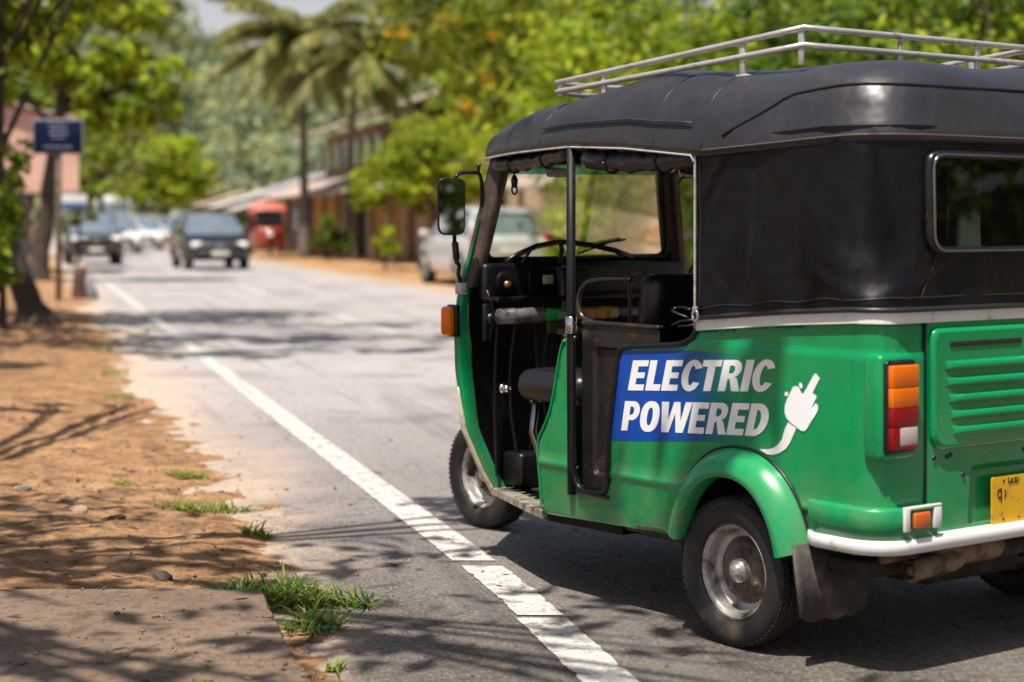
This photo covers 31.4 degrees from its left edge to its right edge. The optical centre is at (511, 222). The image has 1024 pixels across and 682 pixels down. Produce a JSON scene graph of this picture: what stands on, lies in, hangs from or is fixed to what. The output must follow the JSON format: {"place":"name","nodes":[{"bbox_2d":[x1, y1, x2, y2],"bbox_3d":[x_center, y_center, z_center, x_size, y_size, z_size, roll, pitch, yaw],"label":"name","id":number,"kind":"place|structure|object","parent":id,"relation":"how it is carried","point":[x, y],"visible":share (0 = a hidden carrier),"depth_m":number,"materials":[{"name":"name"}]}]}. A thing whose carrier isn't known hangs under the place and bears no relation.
{"place":"outdoors","nodes":[
{"label":"outdoors","id":0,"kind":"place"},
{"bbox_2d":[0,256,353,681],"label":"verge","id":1,"kind":"structure","parent":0,"point":[25,349],"depth_m":8.64,"materials":[{"name":"brown soil"}]},
{"bbox_2d":[0,133,34,329],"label":"sapling","id":2,"kind":"object","parent":1,"relation":"on","point":[13,216],"visible":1,"depth_m":20.43,"materials":[{"name":"green plant"}]},
{"bbox_2d":[14,485,31,490],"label":"stone","id":3,"kind":"object","parent":1,"relation":"on","point":[23,488],"visible":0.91,"depth_m":8.22,"materials":[{"name":"grey stone"}]},
{"bbox_2d":[15,506,37,511],"bbox_3d":[-2.026,1.201,7.601,0.100,0.036,0.062,0,0,-20],"label":"stone","id":4,"kind":"object","parent":1,"relation":"on","point":[25,509],"visible":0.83,"depth_m":7.58,"materials":[{"name":"grey stone"}]},
{"bbox_2d":[4,101,78,263],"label":"kiosk","id":5,"kind":"object","parent":1,"relation":"on","point":[22,129],"visible":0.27,"depth_m":44.53,"materials":[{"name":"pink paint"}]},
{"bbox_2d":[62,194,86,207],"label":"hanging sign","id":6,"kind":"object","parent":5,"relation":"hanging from","point":[74,200],"visible":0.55,"depth_m":44.62,"materials":[{"name":"white metal"}]},
{"bbox_2d":[32,118,83,300],"bbox_3d":[-7.195,-0.116,28.882,0.800,3.100,0.132,0,0,-3],"label":"road sign","id":7,"kind":"object","parent":1,"relation":"on","point":[58,137],"visible":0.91,"depth_m":28.83,"materials":[{"name":"blue metal"}]},
{"bbox_2d":[12,30,115,255],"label":"roadside tree","id":8,"kind":"object","parent":1,"relation":"on","point":[46,100],"visible":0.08,"depth_m":65.29,"materials":[{"name":"green plant"}]},
{"bbox_2d":[57,494,77,502],"bbox_3d":[-1.962,1.218,8.018,0.071,0.049,0.113,0,0,25],"label":"stone","id":9,"kind":"object","parent":1,"relation":"on","point":[65,498],"visible":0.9,"depth_m":7.99,"materials":[{"name":"grey stone"}]},
{"bbox_2d":[0,0,136,324],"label":"roadside tree","id":10,"kind":"object","parent":1,"relation":"on","point":[31,306],"visible":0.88,"depth_m":22.02,"materials":[{"name":"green plant"}]},
{"bbox_2d":[62,505,87,512],"bbox_3d":[-1.825,1.204,7.623,0.120,0.049,0.067,0,0,27],"label":"stone","id":11,"kind":"object","parent":1,"relation":"on","point":[78,508],"visible":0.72,"depth_m":7.60,"materials":[{"name":"beige stone"}]},
{"bbox_2d":[71,263,86,298],"bbox_3d":[-7.237,1.024,30.500,0.340,0.705,0.340,0,0,0],"label":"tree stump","id":12,"kind":"object","parent":1,"relation":"on","point":[78,285],"visible":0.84,"depth_m":30.41,"materials":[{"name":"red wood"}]},
{"bbox_2d":[85,277,98,298],"bbox_3d":[-7.028,1.127,30.453,0.272,0.455,0.213,0,0,0],"label":"leaning stone","id":13,"kind":"object","parent":1,"relation":"on","point":[91,291],"visible":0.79,"depth_m":30.41,"materials":[{"name":"grey stone"}]},
{"bbox_2d":[62,132,131,269],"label":"tree","id":14,"kind":"object","parent":1,"relation":"on","point":[107,153],"visible":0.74,"depth_m":48.99,"materials":[{"name":"green plant"}]},
{"bbox_2d":[4,0,196,280],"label":"roadside tree","id":15,"kind":"object","parent":1,"relation":"on","point":[89,75],"visible":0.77,"depth_m":38.63,"materials":[{"name":"green plant"}]},
{"bbox_2d":[84,344,119,350],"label":"grass tuft","id":16,"kind":"object","parent":1,"relation":"on","point":[100,348],"visible":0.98,"depth_m":18.00,"materials":[{"name":"plant"}]},
{"bbox_2d":[95,366,127,376],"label":"grass tuft","id":17,"kind":"object","parent":1,"relation":"on","point":[113,373],"visible":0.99,"depth_m":15.13,"materials":[{"name":"plant"}]},
{"bbox_2d":[107,514,125,519],"bbox_3d":[-1.627,1.215,7.502,0.067,0.028,0.073,0,0,39],"label":"stone","id":18,"kind":"object","parent":1,"relation":"on","point":[117,516],"visible":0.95,"depth_m":7.49,"materials":[{"name":"grey stone"}]},
{"bbox_2d":[98,390,135,400],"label":"grass tuft","id":19,"kind":"object","parent":1,"relation":"on","point":[129,397],"visible":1,"depth_m":12.88,"materials":[{"name":"plant"}]},
{"bbox_2d":[111,555,131,562],"bbox_3d":[-1.420,1.226,6.619,0.066,0.038,0.084,0,0,31],"label":"stone","id":20,"kind":"object","parent":1,"relation":"on","point":[121,558],"visible":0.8,"depth_m":6.60,"materials":[{"name":"grey stone"}]},
{"bbox_2d":[110,478,142,486],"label":"grass tuft","id":21,"kind":"object","parent":1,"relation":"on","point":[118,483],"visible":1,"depth_m":8.59,"materials":[{"name":"green plant"}]},
{"bbox_2d":[0,588,310,681],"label":"pavement slab","id":22,"kind":"structure","parent":1,"relation":"on","point":[32,629],"depth_m":5.16,"materials":[{"name":"concrete"}]},
{"bbox_2d":[151,570,172,580],"bbox_3d":[-1.219,1.234,6.348,0.069,0.040,0.117,0,0,-27],"label":"stone","id":23,"kind":"object","parent":1,"relation":"on","point":[164,575],"visible":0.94,"depth_m":6.32,"materials":[{"name":"grey stone"}]},
{"bbox_2d":[161,465,213,479],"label":"grass tuft","id":24,"kind":"object","parent":1,"relation":"on","point":[186,474],"visible":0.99,"depth_m":8.97,"materials":[{"name":"green plant"}]},
{"bbox_2d":[183,534,200,538],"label":"stone","id":25,"kind":"object","parent":1,"relation":"on","point":[192,536],"visible":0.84,"depth_m":7.11,"materials":[{"name":"beige stone"}]},
{"bbox_2d":[150,495,263,513],"bbox_3d":[-1.342,1.238,8.017,0.542,0.072,0.328,0,0,0],"label":"grass tuft","id":26,"kind":"object","parent":1,"relation":"on","point":[177,506],"visible":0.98,"depth_m":8.00,"materials":[{"name":"green plant"}]},
{"bbox_2d":[0,414,445,681],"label":"gravel","id":27,"kind":"structure","parent":1,"relation":"on","point":[126,653],"depth_m":6.25,"materials":[{"name":"gravel"}]},
{"bbox_2d":[226,520,281,538],"bbox_3d":[-1.038,1.234,7.326,0.241,0.080,0.274,0,0,-18],"label":"grass tuft","id":28,"kind":"object","parent":1,"relation":"on","point":[245,531],"visible":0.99,"depth_m":7.32,"materials":[{"name":"green plant"}]},
{"bbox_2d":[194,561,360,612],"bbox_3d":[-0.827,1.211,6.082,0.673,0.127,0.575,0,0,0],"label":"grass tuft","id":29,"kind":"object","parent":1,"relation":"on","point":[293,591],"visible":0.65,"depth_m":6.06,"materials":[{"name":"green plant"}]},
{"bbox_2d":[306,637,322,643],"bbox_3d":[-0.601,1.270,5.520,0.048,0.029,0.051,0,0,-28],"label":"stone","id":30,"kind":"object","parent":1,"relation":"on","point":[312,640],"visible":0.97,"depth_m":5.51,"materials":[{"name":"grey stone"}]},
{"bbox_2d":[168,244,455,287],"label":"verge","id":31,"kind":"structure","parent":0,"point":[404,270],"depth_m":52.58,"materials":[{"name":"brown soil"}]},
{"bbox_2d":[132,214,148,217],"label":"car","id":32,"kind":"object","parent":31,"relation":"on","point":[139,215],"visible":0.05,"depth_m":139.05,"materials":[{"name":"paint"}]},
{"bbox_2d":[147,215,169,218],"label":"car","id":33,"kind":"object","parent":31,"relation":"on","point":[158,216],"visible":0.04,"depth_m":119.75,"materials":[{"name":"paint"}]},
{"bbox_2d":[111,128,224,215],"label":"roadside tree","id":34,"kind":"object","parent":31,"relation":"on","point":[179,175],"visible":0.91,"depth_m":128.78,"materials":[{"name":"green plant"}]},
{"bbox_2d":[191,190,248,228],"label":"market stall","id":35,"kind":"object","parent":31,"relation":"on","point":[217,199],"visible":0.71,"depth_m":90.13,"materials":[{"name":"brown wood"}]},
{"bbox_2d":[207,190,269,211],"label":"market stall","id":36,"kind":"object","parent":31,"relation":"on","point":[236,199],"visible":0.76,"depth_m":84.09,"materials":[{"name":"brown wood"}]},
{"bbox_2d":[224,197,290,250],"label":"market stall","id":37,"kind":"object","parent":31,"relation":"on","point":[238,208],"visible":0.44,"depth_m":78.15,"materials":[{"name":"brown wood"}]},
{"bbox_2d":[248,201,286,254],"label":"auto rickshaw","id":38,"kind":"object","parent":31,"relation":"on","point":[267,218],"visible":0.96,"depth_m":70.02,"materials":[{"name":"red paint"}]},
{"bbox_2d":[237,171,324,248],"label":"shop","id":39,"kind":"structure","parent":31,"relation":"on","point":[285,185],"depth_m":86.43,"materials":[{"name":"beige paint"}]},
{"bbox_2d":[198,0,395,257],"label":"coconut palm","id":40,"kind":"object","parent":31,"relation":"on","point":[275,53],"visible":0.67,"depth_m":62.09,"materials":[{"name":"green plant"}]},
{"bbox_2d":[307,212,360,260],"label":"shrub","id":41,"kind":"object","parent":31,"relation":"on","point":[326,237],"visible":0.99,"depth_m":57.97,"materials":[{"name":"green plant"}]},
{"bbox_2d":[269,4,448,258],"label":"coconut palm","id":42,"kind":"object","parent":31,"relation":"on","point":[346,51],"visible":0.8,"depth_m":59.75,"materials":[{"name":"green plant"}]},
{"bbox_2d":[339,147,431,263],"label":"roadside tree","id":43,"kind":"object","parent":31,"relation":"on","point":[359,203],"visible":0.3,"depth_m":53.53,"materials":[{"name":"green plant"}]},
{"bbox_2d":[372,225,401,268],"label":"bush","id":44,"kind":"object","parent":31,"relation":"on","point":[392,248],"visible":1,"depth_m":47.92,"materials":[{"name":"green plant"}]},
{"bbox_2d":[258,89,540,264],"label":"shop house","id":45,"kind":"structure","parent":31,"relation":"on","point":[326,195],"depth_m":65.70,"materials":[{"name":"orange paint"}]},
{"bbox_2d":[347,100,488,221],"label":"roadside tree","id":46,"kind":"object","parent":31,"relation":"on","point":[425,145],"visible":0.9,"depth_m":45.52,"materials":[{"name":"green plant"}]},
{"bbox_2d":[348,0,560,136],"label":"roadside tree","id":47,"kind":"object","parent":31,"relation":"on","point":[405,81],"visible":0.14,"depth_m":60.02,"materials":[{"name":"green plant"}]},
{"bbox_2d":[417,206,553,282],"bbox_3d":[-0.620,0.454,37.216,2.141,1.620,4.211,0,0,-18],"label":"car","id":48,"kind":"object","parent":31,"relation":"on","point":[515,231],"visible":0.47,"depth_m":35.61,"materials":[{"name":"paint"}]},
{"bbox_2d":[362,0,618,205],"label":"roadside tree","id":49,"kind":"object","parent":31,"relation":"on","point":[469,15],"visible":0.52,"depth_m":49.28,"materials":[{"name":"green plant"}]},
{"bbox_2d":[406,0,669,158],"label":"roadside tree","id":50,"kind":"object","parent":31,"relation":"on","point":[440,75],"visible":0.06,"depth_m":54.87,"materials":[{"name":"green plant"}]},
{"bbox_2d":[437,0,709,253],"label":"roadside tree","id":51,"kind":"object","parent":31,"relation":"on","point":[585,28],"visible":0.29,"depth_m":35.48,"materials":[{"name":"green plant"}]},
{"bbox_2d":[524,196,633,254],"bbox_3d":[1.212,0.404,40.022,3.194,2.032,2.727,0,0,0],"label":"shrub","id":52,"kind":"object","parent":31,"relation":"on","point":[555,237],"visible":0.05,"depth_m":39.60,"materials":[{"name":"green plant"}]},
{"bbox_2d":[505,174,696,269],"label":"shop","id":53,"kind":"structure","parent":31,"relation":"on","point":[525,181],"depth_m":45.36,"materials":[{"name":"brown wood"}]},
{"bbox_2d":[529,175,692,268],"bbox_3d":[1.902,0.043,33.845,3.241,2.753,2.824,0,0,-27],"label":"shrub","id":54,"kind":"object","parent":31,"relation":"on","point":[559,224],"visible":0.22,"depth_m":33.65,"materials":[{"name":"green plant"}]},
{"bbox_2d":[576,170,696,272],"bbox_3d":[2.844,0.097,31.125,3.594,2.646,3.454,0,0,0],"label":"shrub","id":55,"kind":"object","parent":31,"relation":"on","point":[623,200],"visible":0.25,"depth_m":30.61,"materials":[{"name":"green plant"}]},
{"bbox_2d":[503,0,788,96],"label":"roadside tree","id":56,"kind":"object","parent":31,"relation":"on","point":[623,6],"visible":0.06,"depth_m":45.35,"materials":[{"name":"green plant"}]},
{"bbox_2d":[591,0,839,209],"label":"roadside tree","id":57,"kind":"object","parent":31,"relation":"on","point":[645,14],"visible":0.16,"depth_m":32.69,"materials":[{"name":"green plant"}]},
{"bbox_2d":[642,0,931,70],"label":"roadside tree","id":58,"kind":"object","parent":31,"relation":"on","point":[709,31],"visible":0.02,"depth_m":43.52,"materials":[{"name":"green plant"}]},
{"bbox_2d":[688,0,967,183],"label":"roadside tree","id":59,"kind":"object","parent":31,"relation":"on","point":[768,17],"visible":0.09,"depth_m":29.86,"materials":[{"name":"green plant"}]},
{"bbox_2d":[772,0,1023,69],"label":"roadside tree","id":60,"kind":"object","parent":31,"relation":"on","point":[957,19],"visible":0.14,"depth_m":26.86,"materials":[{"name":"green plant"}]},
{"bbox_2d":[779,0,1021,60],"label":"roadside tree","id":61,"kind":"object","parent":31,"relation":"on","point":[861,7],"depth_m":39.32,"materials":[{"name":"green plant"}]},
{"bbox_2d":[867,0,1023,68],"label":"roadside tree","id":62,"kind":"object","parent":31,"relation":"on","point":[1014,7],"visible":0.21,"depth_m":24.82,"materials":[{"name":"green plant"}]},
{"bbox_2d":[16,0,1005,236],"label":"hill","id":63,"kind":"structure","parent":0,"point":[242,223],"depth_m":235.12,"materials":[{"name":"green plant"}]},
{"bbox_2d":[35,0,963,228],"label":"hill forest","id":64,"kind":"object","parent":63,"relation":"on","point":[213,101],"visible":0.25,"depth_m":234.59,"materials":[{"name":"green plant"}]},
{"bbox_2d":[50,237,1023,681],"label":"road","id":65,"kind":"structure","parent":0,"point":[290,343],"depth_m":7.52,"materials":[{"name":"grey asphalt"}]},
{"bbox_2d":[62,211,125,264],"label":"car","id":66,"kind":"object","parent":65,"relation":"on","point":[102,236],"visible":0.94,"depth_m":54.59,"materials":[{"name":"paint"}]},
{"bbox_2d":[94,197,130,211],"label":"bus","id":67,"kind":"object","parent":65,"relation":"on","point":[110,203],"visible":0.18,"depth_m":133.69,"materials":[{"name":"white metal"}]},
{"bbox_2d":[105,210,131,216],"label":"car","id":68,"kind":"object","parent":65,"relation":"on","point":[121,213],"visible":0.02,"depth_m":99.14,"materials":[{"name":"paint"}]},
{"bbox_2d":[115,217,144,252],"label":"car","id":69,"kind":"object","parent":65,"relation":"on","point":[132,237],"visible":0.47,"depth_m":75.83,"materials":[{"name":"paint"}]},
{"bbox_2d":[127,217,166,249],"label":"car","id":70,"kind":"object","parent":65,"relation":"on","point":[152,234],"visible":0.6,"depth_m":84.72,"materials":[{"name":"paint"}]},
{"bbox_2d":[153,218,174,247],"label":"car","id":71,"kind":"object","parent":65,"relation":"on","point":[167,222],"visible":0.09,"depth_m":92.06,"materials":[{"name":"paint"}]},
{"bbox_2d":[170,211,195,244],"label":"car","id":72,"kind":"object","parent":65,"relation":"on","point":[176,214],"visible":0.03,"depth_m":103.03,"materials":[{"name":"paint"}]},
{"bbox_2d":[170,211,251,268],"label":"car","id":73,"kind":"object","parent":65,"relation":"on","point":[208,236],"visible":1,"depth_m":49.81,"materials":[{"name":"paint"}]},
{"bbox_2d":[52,241,493,559],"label":"edge line","id":74,"kind":"object","parent":65,"relation":"on","point":[448,541],"visible":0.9,"depth_m":9.47,"materials":[{"name":"paint"}]},
{"bbox_2d":[274,593,370,636],"bbox_3d":[-0.627,1.223,5.684,0.329,0.102,0.400,0,0,-40],"label":"grass tuft","id":75,"kind":"object","parent":65,"relation":"on","point":[312,624],"visible":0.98,"depth_m":5.69,"materials":[{"name":"green plant"}]},
{"bbox_2d":[318,656,357,675],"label":"grass tuft","id":76,"kind":"object","parent":65,"relation":"on","point":[338,667],"visible":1,"depth_m":5.17,"materials":[{"name":"green plant"}]},
{"bbox_2d":[0,360,686,674],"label":"leaf litter","id":77,"kind":"object","parent":65,"relation":"on","point":[653,587],"visible":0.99,"depth_m":7.87,"materials":[{"name":"brown plant"}]},
{"bbox_2d":[311,582,409,610],"bbox_3d":[-0.516,1.228,6.019,0.355,0.092,0.336,0,0,34],"label":"grass tuft","id":78,"kind":"object","parent":65,"relation":"on","point":[357,601],"visible":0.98,"depth_m":6.02,"materials":[{"name":"green plant"}]},
{"bbox_2d":[334,315,400,332],"bbox_3d":[-1.865,1.266,22.994,0.124,0.001,4.244,0,0,-15],"label":"lane marking","id":79,"kind":"object","parent":65,"relation":"on","point":[368,324],"visible":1,"depth_m":22.71,"materials":[{"name":"paint"}]},
{"bbox_2d":[462,565,562,614],"bbox_3d":[-0.007,1.266,6.305,0.173,0.001,0.914,0,0,-15],"label":"edge line","id":80,"kind":"object","parent":65,"relation":"on","point":[515,594],"visible":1,"depth_m":6.25,"materials":[{"name":"paint"}]},
{"bbox_2d":[517,618,638,681],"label":"edge line","id":81,"kind":"object","parent":65,"relation":"on","point":[568,643],"visible":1,"depth_m":5.39,"materials":[{"name":"paint"}]},
{"bbox_2d":[437,24,1023,647],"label":"auto rickshaw","id":82,"kind":"object","parent":65,"relation":"on","point":[787,402],"visible":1,"depth_m":5.39,"materials":[{"name":"green paint"}]},
{"bbox_2d":[581,320,663,488],"bbox_3d":[0.359,0.611,5.968,0.030,0.567,0.390,0,0,-37],"label":"door panel","id":83,"kind":"structure","parent":82,"relation":"in","point":[601,340],"depth_m":6.07,"materials":[{"name":"black metal"}]},
{"bbox_2d":[925,150,1023,253],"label":"rear window","id":84,"kind":"structure","parent":82,"relation":"in","point":[974,200],"depth_m":5.24,"materials":[{"name":"black glass"}]},
{"bbox_2d":[179,0,1021,99],"label":"sky","id":85,"kind":"structure","parent":0,"point":[211,11],"materials":[{"name":"white"}]},
{"label":"ground","id":86,"kind":"structure","parent":0,"visible":0},
{"bbox_2d":[79,83,159,211],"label":"roadside tree","id":87,"kind":"object","parent":86,"relation":"on","point":[124,166],"visible":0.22,"depth_m":91.15,"materials":[{"name":"green plant"}]},
{"bbox_2d":[105,32,225,213],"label":"roadside tree","id":88,"kind":"object","parent":86,"relation":"on","point":[185,119],"visible":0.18,"depth_m":150.09,"materials":[{"name":"green plant"}]}
]}

